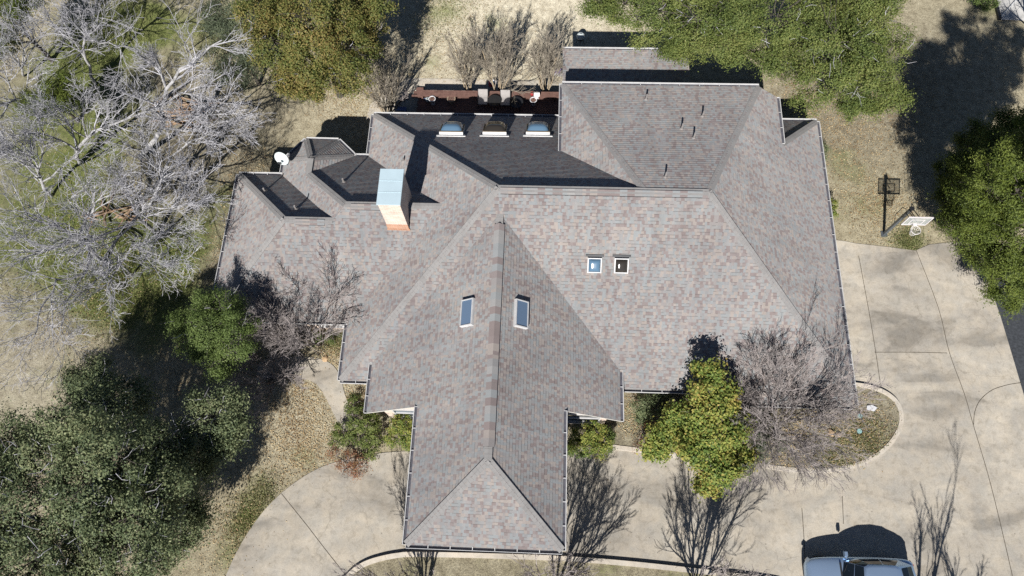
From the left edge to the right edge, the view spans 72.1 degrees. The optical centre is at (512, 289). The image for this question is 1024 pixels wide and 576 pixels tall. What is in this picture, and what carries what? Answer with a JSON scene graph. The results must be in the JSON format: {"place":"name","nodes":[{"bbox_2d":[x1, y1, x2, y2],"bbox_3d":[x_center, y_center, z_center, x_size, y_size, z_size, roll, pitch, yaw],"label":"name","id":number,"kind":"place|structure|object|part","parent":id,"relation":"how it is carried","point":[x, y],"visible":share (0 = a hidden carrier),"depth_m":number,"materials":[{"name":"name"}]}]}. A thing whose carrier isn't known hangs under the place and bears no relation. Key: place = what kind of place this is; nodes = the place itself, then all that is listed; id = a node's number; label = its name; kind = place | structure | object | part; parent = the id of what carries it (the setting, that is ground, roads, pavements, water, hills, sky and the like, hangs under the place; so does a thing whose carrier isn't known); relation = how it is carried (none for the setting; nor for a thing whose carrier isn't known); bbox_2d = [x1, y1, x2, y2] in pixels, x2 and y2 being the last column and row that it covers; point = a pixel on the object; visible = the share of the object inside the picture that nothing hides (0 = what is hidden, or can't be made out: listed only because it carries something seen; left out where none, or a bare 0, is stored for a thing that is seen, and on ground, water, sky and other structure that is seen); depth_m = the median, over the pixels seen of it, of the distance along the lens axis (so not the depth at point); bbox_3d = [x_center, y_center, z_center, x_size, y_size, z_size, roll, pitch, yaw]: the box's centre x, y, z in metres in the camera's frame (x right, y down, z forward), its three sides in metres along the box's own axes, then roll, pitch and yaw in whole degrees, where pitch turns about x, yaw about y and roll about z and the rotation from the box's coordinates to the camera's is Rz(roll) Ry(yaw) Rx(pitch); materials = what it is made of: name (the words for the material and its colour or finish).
{"place":"outdoors","nodes":[
{"label":"outdoors","id":0,"kind":"place"},
{"bbox_2d":[256,356,356,431],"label":"path","id":1,"kind":"structure","parent":0,"point":[326,381],"depth_m":35.00,"materials":[{"name":"concrete"}]},
{"bbox_2d":[395,107,406,111],"bbox_3d":[-6.294,-10.140,39.886,0.500,0.940,0.578,1,69,2],"label":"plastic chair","id":2,"kind":"object","parent":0,"point":[401,109],"visible":0.46,"depth_m":39.72,"materials":[{"name":"blue plastic"}]},
{"bbox_2d":[366,78,561,119],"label":"pavement","id":3,"kind":"structure","parent":0,"point":[433,84],"depth_m":40.85,"materials":[{"name":"concrete"}]},
{"bbox_2d":[352,40,411,111],"bbox_3d":[-6.869,-11.320,38.435,3.485,4.553,3.190,-28,71,-9],"label":"crepe myrtle","id":4,"kind":"object","parent":3,"relation":"on","point":[376,96],"visible":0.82,"depth_m":37.92,"materials":[{"name":"beige plant"}]},
{"bbox_2d":[439,22,488,90],"bbox_3d":[-2.656,-12.454,38.599,2.567,4.796,2.933,21,71,9],"label":"crepe myrtle","id":5,"kind":"object","parent":3,"relation":"on","point":[458,65],"visible":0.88,"depth_m":37.92,"materials":[{"name":"beige plant"}]},
{"bbox_2d":[454,18,535,101],"bbox_3d":[-0.418,-11.956,38.158,3.868,5.161,4.312,-34,72,-10],"label":"crepe myrtle","id":6,"kind":"object","parent":3,"relation":"on","point":[501,58],"visible":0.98,"depth_m":37.68,"materials":[{"name":"beige plant"}]},
{"bbox_2d":[502,25,565,91],"bbox_3d":[1.739,-12.030,38.190,3.419,5.019,2.976,-39,73,-12],"label":"crepe myrtle","id":7,"kind":"object","parent":3,"relation":"on","point":[550,64],"visible":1,"depth_m":37.69,"materials":[{"name":"beige plant"}]},
{"bbox_2d":[0,0,1023,575],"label":"ground","id":8,"kind":"structure","parent":0,"point":[986,46],"depth_m":39.38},
{"bbox_2d":[0,0,54,69],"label":"bare tree","id":9,"kind":"object","parent":8,"relation":"on","point":[12,3],"visible":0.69,"depth_m":38.29,"materials":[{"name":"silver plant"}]},
{"bbox_2d":[0,2,62,130],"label":"bare tree","id":10,"kind":"object","parent":8,"relation":"on","point":[4,56],"visible":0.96,"depth_m":37.30,"materials":[{"name":"grey plant"}]},
{"bbox_2d":[0,0,74,76],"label":"bare tree","id":11,"kind":"object","parent":8,"relation":"on","point":[25,47],"visible":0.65,"depth_m":37.79,"materials":[{"name":"grey plant"}]},
{"bbox_2d":[13,68,95,122],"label":"cedar tree","id":12,"kind":"object","parent":8,"relation":"on","point":[61,94],"visible":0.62,"depth_m":38.45,"materials":[{"name":"green plant"}]},
{"bbox_2d":[0,88,123,237],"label":"bare tree","id":13,"kind":"object","parent":8,"relation":"on","point":[23,161],"visible":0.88,"depth_m":34.41,"materials":[{"name":"grey plant"}]},
{"bbox_2d":[0,140,150,400],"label":"bare tree","id":14,"kind":"object","parent":8,"relation":"on","point":[92,206],"visible":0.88,"depth_m":31.93,"materials":[{"name":"grey plant"}]},
{"bbox_2d":[14,0,164,104],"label":"bare tree","id":15,"kind":"object","parent":8,"relation":"on","point":[62,20],"visible":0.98,"depth_m":36.08,"materials":[{"name":"silver wood"}]},
{"bbox_2d":[0,68,186,170],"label":"bare tree","id":16,"kind":"object","parent":8,"relation":"on","point":[67,123],"visible":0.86,"depth_m":35.70,"materials":[{"name":"grey plant"}]},
{"bbox_2d":[80,189,151,229],"bbox_3d":[-21.554,-4.359,38.446,4.173,0.544,2.755,1,69,2],"label":"brush pile","id":17,"kind":"object","parent":8,"relation":"on","point":[106,211],"visible":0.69,"depth_m":38.30,"materials":[{"name":"plant"}]},
{"bbox_2d":[11,133,223,302],"bbox_3d":[-18.206,-2.869,33.701,7.995,8.054,7.735,16,71,8],"label":"bare tree","id":18,"kind":"object","parent":8,"relation":"on","point":[144,206],"visible":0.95,"depth_m":32.70,"materials":[{"name":"silver wood"}]},
{"bbox_2d":[41,203,202,340],"bbox_3d":[-17.800,-0.606,33.203,7.984,7.382,5.468,-28,71,-9],"label":"bare tree","id":19,"kind":"object","parent":8,"relation":"on","point":[140,248],"visible":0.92,"depth_m":32.13,"materials":[{"name":"grey plant"}]},
{"bbox_2d":[0,346,260,575],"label":"oak tree","id":20,"kind":"object","parent":8,"relation":"on","point":[93,434],"visible":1,"depth_m":27.11,"materials":[{"name":"green plant"}]},
{"bbox_2d":[91,92,257,224],"bbox_3d":[-16.266,-6.081,35.261,8.067,7.328,6.088,1,69,2],"label":"bare tree","id":21,"kind":"object","parent":8,"relation":"on","point":[145,139],"visible":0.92,"depth_m":34.40,"materials":[{"name":"grey plant"}]},
{"bbox_2d":[150,85,219,128],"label":"brush pile","id":22,"kind":"object","parent":8,"relation":"on","point":[190,108],"visible":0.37,"depth_m":40.49,"materials":[{"name":"brown wood"}]},
{"bbox_2d":[99,23,273,168],"bbox_3d":[-15.610,-9.550,36.169,9.083,8.210,7.250,30,73,12],"label":"bare tree","id":23,"kind":"object","parent":8,"relation":"on","point":[152,55],"visible":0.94,"depth_m":34.60,"materials":[{"name":"silver wood"}]},
{"bbox_2d":[156,0,217,51],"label":"bare tree","id":24,"kind":"object","parent":8,"relation":"on","point":[185,21],"visible":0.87,"depth_m":38.37,"materials":[{"name":"grey plant"}]},
{"bbox_2d":[160,281,265,387],"bbox_3d":[-13.180,2.530,32.571,4.595,6.156,4.465,-17,70,-5],"label":"evergreen tree","id":25,"kind":"object","parent":8,"relation":"on","point":[203,343],"visible":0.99,"depth_m":30.74,"materials":[{"name":"green plant"}]},
{"bbox_2d":[193,0,264,97],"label":"bare tree","id":26,"kind":"object","parent":8,"relation":"on","point":[215,23],"visible":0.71,"depth_m":37.29,"materials":[{"name":"grey plant"}]},
{"bbox_2d":[207,327,308,417],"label":"bare tree","id":27,"kind":"object","parent":8,"relation":"on","point":[276,376],"visible":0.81,"depth_m":33.68,"materials":[{"name":"brown plant"}]},
{"bbox_2d":[221,248,367,360],"bbox_3d":[-9.739,0.368,33.076,6.385,6.492,6.781,1,69,2],"label":"bare tree","id":28,"kind":"object","parent":8,"relation":"on","point":[290,336],"visible":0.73,"depth_m":32.24,"materials":[{"name":"grey plant"}]},
{"bbox_2d":[221,0,404,105],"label":"oak tree","id":29,"kind":"object","parent":8,"relation":"on","point":[357,26],"visible":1,"depth_m":34.46,"materials":[{"name":"green plant"}]},
{"bbox_2d":[322,356,327,361],"bbox_3d":[-9.411,3.463,35.303,0.307,0.198,0.338,16,71,8],"label":"rock","id":30,"kind":"object","parent":8,"relation":"on","point":[324,358],"visible":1,"depth_m":35.24,"materials":[{"name":"beige stone"}]},
{"bbox_2d":[311,332,341,345],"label":"shrub","id":31,"kind":"object","parent":8,"relation":"on","point":[330,339],"visible":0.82,"depth_m":35.25,"materials":[{"name":"green plant"}]},
{"bbox_2d":[322,444,376,482],"bbox_3d":[-7.560,8.043,32.743,2.692,1.636,1.806,1,69,2],"label":"shrub","id":32,"kind":"object","parent":8,"relation":"on","point":[350,464],"visible":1,"depth_m":32.53,"materials":[{"name":"red plant"}]},
{"bbox_2d":[327,392,385,462],"bbox_3d":[-7.016,6.577,32.712,2.664,2.698,2.871,29,73,12],"label":"shrub","id":33,"kind":"object","parent":8,"relation":"on","point":[369,435],"visible":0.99,"depth_m":32.32,"materials":[{"name":"green plant"}]},
{"bbox_2d":[379,79,409,107],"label":"bare shrub","id":34,"kind":"object","parent":8,"relation":"on","point":[402,98],"visible":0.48,"depth_m":39.62,"materials":[{"name":"brown plant"}]},
{"bbox_2d":[384,414,412,451],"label":"shrub","id":35,"kind":"object","parent":8,"relation":"on","point":[397,430],"visible":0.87,"depth_m":32.67,"materials":[{"name":"green plant"}]},
{"bbox_2d":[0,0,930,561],"bbox_3d":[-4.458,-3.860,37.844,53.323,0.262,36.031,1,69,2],"label":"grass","id":36,"kind":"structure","parent":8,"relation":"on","point":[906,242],"depth_m":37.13,"materials":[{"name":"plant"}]},
{"bbox_2d":[412,87,558,114],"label":"wooden deck","id":37,"kind":"structure","parent":8,"relation":"on","point":[466,102],"depth_m":39.56,"materials":[{"name":"brown wood"}]},
{"bbox_2d":[428,96,435,104],"bbox_3d":[-4.499,-10.624,39.538,0.403,0.550,0.399,1,69,2],"label":"planter pot","id":38,"kind":"object","parent":37,"relation":"on","point":[432,99],"visible":1,"depth_m":39.42,"materials":[{"name":"ceramic"}]},
{"bbox_2d":[447,97,455,103],"bbox_3d":[-3.436,-10.686,39.597,0.488,0.424,0.483,1,69,2],"label":"planter pot","id":39,"kind":"object","parent":37,"relation":"on","point":[450,100],"visible":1,"depth_m":39.49,"materials":[{"name":"beige ceramic"}]},
{"bbox_2d":[477,89,488,108],"bbox_3d":[-1.644,-10.636,39.267,0.599,0.907,0.675,1,69,2],"label":"patio chair","id":40,"kind":"object","parent":37,"relation":"on","point":[482,97],"visible":0.96,"depth_m":39.18,"materials":[{"name":"fabric"}]},
{"bbox_2d":[488,95,500,109],"bbox_3d":[-0.995,-10.395,39.317,0.760,0.606,0.754,1,69,2],"label":"patio table","id":41,"kind":"object","parent":37,"relation":"on","point":[494,100],"visible":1,"depth_m":39.03,"materials":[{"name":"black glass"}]},
{"bbox_2d":[500,90,510,109],"bbox_3d":[-0.398,-10.575,39.206,0.599,0.907,0.676,1,69,2],"label":"patio chair","id":42,"kind":"object","parent":37,"relation":"on","point":[505,96],"visible":0.95,"depth_m":39.13,"materials":[{"name":"fabric"}]},
{"bbox_2d":[510,96,522,110],"bbox_3d":[0.226,-10.286,39.239,0.760,0.606,0.754,1,69,2],"label":"patio table","id":43,"kind":"object","parent":37,"relation":"on","point":[517,102],"visible":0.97,"depth_m":38.95,"materials":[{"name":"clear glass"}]},
{"bbox_2d":[530,97,536,105],"bbox_3d":[1.170,-10.510,39.324,0.403,0.550,0.399,1,69,2],"label":"planter pot","id":44,"kind":"object","parent":37,"relation":"on","point":[533,100],"visible":1,"depth_m":39.20,"materials":[{"name":"ceramic"}]},
{"bbox_2d":[534,92,539,98],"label":"bird house","id":45,"kind":"structure","parent":37,"relation":"on","point":[537,95],"depth_m":38.89,"materials":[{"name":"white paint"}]},
{"bbox_2d":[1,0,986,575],"bbox_3d":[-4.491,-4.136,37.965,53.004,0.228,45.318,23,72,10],"label":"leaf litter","id":46,"kind":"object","parent":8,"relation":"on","point":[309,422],"visible":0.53,"depth_m":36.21,"materials":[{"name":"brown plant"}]},
{"bbox_2d":[213,47,858,554],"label":"house","id":47,"kind":"structure","parent":8,"relation":"on","point":[527,289],"depth_m":30.75,"materials":[{"name":"grey tile"}]},
{"bbox_2d":[274,152,288,164],"bbox_3d":[-11.564,-6.456,35.521,0.619,1.158,0.662,-26,71,-8],"label":"satellite dish","id":48,"kind":"object","parent":47,"relation":"attached to","point":[281,158],"visible":1,"depth_m":35.30,"materials":[{"name":"grey metal"}]},
{"bbox_2d":[391,409,413,418],"bbox_3d":[-4.856,5.749,32.636,1.400,1.590,0.170,1,69,2],"label":"window","id":49,"kind":"structure","parent":47,"relation":"in","point":[401,411],"depth_m":32.49,"materials":[{"name":"white paint"}]},
{"bbox_2d":[567,413,600,423],"bbox_3d":[3.131,5.896,32.179,1.900,1.790,0.170,1,69,2],"label":"window","id":50,"kind":"structure","parent":47,"relation":"in","point":[573,418],"depth_m":32.19,"materials":[{"name":"white paint"}]},
{"bbox_2d":[576,32,584,41],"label":"kettle grill","id":51,"kind":"object","parent":8,"relation":"on","point":[580,36],"visible":0.99,"depth_m":40.94,"materials":[{"name":"metal"}]},
{"bbox_2d":[567,420,615,461],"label":"shrub","id":52,"kind":"object","parent":8,"relation":"on","point":[583,437],"visible":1,"depth_m":32.35,"materials":[{"name":"green plant"}]},
{"bbox_2d":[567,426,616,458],"bbox_3d":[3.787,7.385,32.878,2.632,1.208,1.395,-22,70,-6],"label":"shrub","id":53,"kind":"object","parent":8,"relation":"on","point":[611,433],"visible":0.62,"depth_m":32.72,"materials":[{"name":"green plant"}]},
{"bbox_2d":[569,0,770,75],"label":"oak tree","id":54,"kind":"object","parent":8,"relation":"on","point":[716,38],"visible":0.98,"depth_m":33.61,"materials":[{"name":"green plant"}]},
{"bbox_2d":[606,387,898,467],"bbox_3d":[11.467,6.399,33.475,13.977,0.001,4.160,1,69,2],"label":"planting bed","id":55,"kind":"object","parent":8,"relation":"on","point":[628,440],"visible":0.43,"depth_m":33.41,"materials":[{"name":"brown soil"}]},
{"bbox_2d":[632,420,654,453],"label":"shrub","id":56,"kind":"object","parent":55,"relation":"on","point":[642,437],"visible":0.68,"depth_m":32.89,"materials":[{"name":"red plant"}]},
{"bbox_2d":[624,393,679,430],"bbox_3d":[6.545,5.437,33.003,2.582,2.188,1.753,-19,70,-6],"label":"shrub","id":57,"kind":"object","parent":55,"relation":"on","point":[642,411],"visible":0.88,"depth_m":32.51,"materials":[{"name":"green plant"}]},
{"bbox_2d":[636,355,761,502],"bbox_3d":[8.568,6.354,30.681,5.203,5.768,5.078,35,74,14],"label":"magnolia tree","id":58,"kind":"object","parent":55,"relation":"on","point":[689,436],"visible":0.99,"depth_m":29.40,"materials":[{"name":"green plant"}]},
{"bbox_2d":[741,407,792,464],"bbox_3d":[11.630,6.549,32.608,2.310,1.867,3.258,-22,70,-7],"label":"shrub","id":59,"kind":"object","parent":55,"relation":"on","point":[760,447],"visible":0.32,"depth_m":32.40,"materials":[{"name":"grey plant"}]},
{"bbox_2d":[717,325,894,498],"bbox_3d":[11.753,5.152,30.273,7.382,7.136,7.848,1,69,2],"label":"bare tree","id":60,"kind":"object","parent":55,"relation":"on","point":[820,414],"visible":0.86,"depth_m":29.80,"materials":[{"name":"grey plant"}]},
{"bbox_2d":[856,428,862,433],"bbox_3d":[16.366,6.675,33.180,0.300,0.050,0.292,1,69,2],"label":"valve lid","id":61,"kind":"object","parent":55,"relation":"on","point":[859,431],"visible":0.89,"depth_m":33.16,"materials":[{"name":"teal plastic"}]},
{"bbox_2d":[613,383,903,472],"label":"kerb","id":62,"kind":"structure","parent":8,"relation":"on","point":[881,451],"depth_m":33.06,"materials":[{"name":"concrete"}]},
{"bbox_2d":[731,0,922,125],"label":"oak tree","id":63,"kind":"object","parent":8,"relation":"on","point":[849,17],"visible":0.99,"depth_m":33.00,"materials":[{"name":"green plant"}]},
{"bbox_2d":[823,141,831,160],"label":"shrub","id":64,"kind":"object","parent":8,"relation":"on","point":[826,148],"visible":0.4,"depth_m":37.55,"materials":[{"name":"green plant"}]},
{"bbox_2d":[830,198,838,219],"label":"shrub","id":65,"kind":"object","parent":8,"relation":"on","point":[834,201],"visible":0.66,"depth_m":36.63,"materials":[{"name":"green plant"}]},
{"bbox_2d":[880,203,933,236],"bbox_3d":[19.326,-3.025,35.062,1.048,3.482,1.630,-25,71,-7],"label":"basketball hoop","id":66,"kind":"object","parent":8,"relation":"on","point":[898,220],"visible":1,"depth_m":34.16,"materials":[{"name":"grey metal"}]},
{"bbox_2d":[926,106,1023,324],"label":"cedar tree","id":67,"kind":"object","parent":8,"relation":"on","point":[965,208],"visible":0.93,"depth_m":31.26,"materials":[{"name":"green plant"}]},
{"bbox_2d":[966,0,1000,12],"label":"shrub","id":68,"kind":"object","parent":8,"relation":"on","point":[980,2],"visible":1,"depth_m":41.09,"materials":[{"name":"green plant"}]},
{"bbox_2d":[994,2,1001,19],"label":"timber edging","id":69,"kind":"object","parent":8,"relation":"on","point":[998,13],"visible":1,"depth_m":41.53,"materials":[{"name":"wood"}]},
{"bbox_2d":[973,103,1023,216],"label":"cedar tree","id":70,"kind":"object","parent":8,"relation":"on","point":[1018,119],"visible":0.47,"depth_m":30.38,"materials":[{"name":"green plant"}]},
{"bbox_2d":[355,557,710,575],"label":"island lawn","id":71,"kind":"structure","parent":0,"point":[444,566],"depth_m":31.57,"materials":[{"name":"beige plant"}]},
{"bbox_2d":[333,559,435,575],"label":"bare tree","id":72,"kind":"object","parent":71,"relation":"on","point":[370,572],"visible":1,"depth_m":28.40,"materials":[{"name":"brown plant"}]},
{"bbox_2d":[512,540,598,575],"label":"bare tree","id":73,"kind":"object","parent":71,"relation":"on","point":[573,572],"visible":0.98,"depth_m":28.17,"materials":[{"name":"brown plant"}]},
{"bbox_2d":[682,552,770,575],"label":"bare tree","id":74,"kind":"object","parent":71,"relation":"on","point":[723,573],"visible":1,"depth_m":27.63,"materials":[{"name":"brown plant"}]},
{"bbox_2d":[226,240,1023,575],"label":"driveway","id":75,"kind":"structure","parent":0,"point":[920,496],"depth_m":32.44,"materials":[{"name":"concrete"}]},
{"bbox_2d":[347,552,745,575],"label":"kerb","id":76,"kind":"structure","parent":75,"relation":"on","point":[527,557],"depth_m":31.61,"materials":[{"name":"concrete"}]},
{"bbox_2d":[281,251,1020,575],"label":"driveway joints","id":77,"kind":"object","parent":75,"relation":"on","point":[880,383],"visible":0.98,"depth_m":33.50,"materials":[{"name":"grey concrete"}]},
{"bbox_2d":[804,551,915,575],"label":"car","id":78,"kind":"object","parent":75,"relation":"on","point":[844,565],"visible":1,"depth_m":30.26,"materials":[{"name":"white paint"}]},
{"bbox_3d":[14.796,11.673,30.162,0.709,0.381,0.259,18,71,8],"label":"side window","id":79,"kind":"part","parent":78,"relation":"part of","materials":[{"name":"black glass"}]},
{"bbox_3d":[15.336,11.656,30.148,0.844,0.390,0.220,1,69,2],"label":"side window","id":80,"kind":"part","parent":78,"relation":"part of","materials":[{"name":"black glass"}]},
{"bbox_3d":[16.183,11.678,30.106,0.793,0.375,0.210,4,69,3],"label":"side window","id":81,"kind":"part","parent":78,"relation":"part of","materials":[{"name":"black glass"}]},
{"bbox_3d":[16.843,12.359,29.827,0.644,0.309,1.145,1,69,2],"label":"rear window","id":82,"kind":"part","parent":78,"relation":"part of","materials":[{"name":"black glass"}]},
{"bbox_2d":[861,251,946,351],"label":"driveway slab","id":83,"kind":"structure","parent":75,"relation":"on","point":[903,311],"depth_m":35.44,"materials":[{"name":"concrete"}]},
{"bbox_2d":[866,405,876,410],"bbox_3d":[17.142,5.643,33.547,0.502,0.050,0.287,11,70,6],"label":"stepping stone","id":84,"kind":"object","parent":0,"point":[871,407],"visible":0.77,"depth_m":33.52,"materials":[{"name":"white stone"}]},
{"bbox_2d":[984,267,1023,393],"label":"road","id":85,"kind":"structure","parent":0,"point":[1014,330],"depth_m":34.75,"materials":[{"name":"grey asphalt"}]},
{"bbox_2d":[998,0,1023,20],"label":"concrete pad","id":86,"kind":"object","parent":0,"point":[1015,11],"visible":1,"depth_m":41.68,"materials":[{"name":"grey concrete"}]},
{"bbox_2d":[1001,0,1016,15],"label":"pipe","id":87,"kind":"object","parent":86,"relation":"on","point":[1006,10],"visible":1,"depth_m":41.65,"materials":[{"name":"white paint"}]}
]}

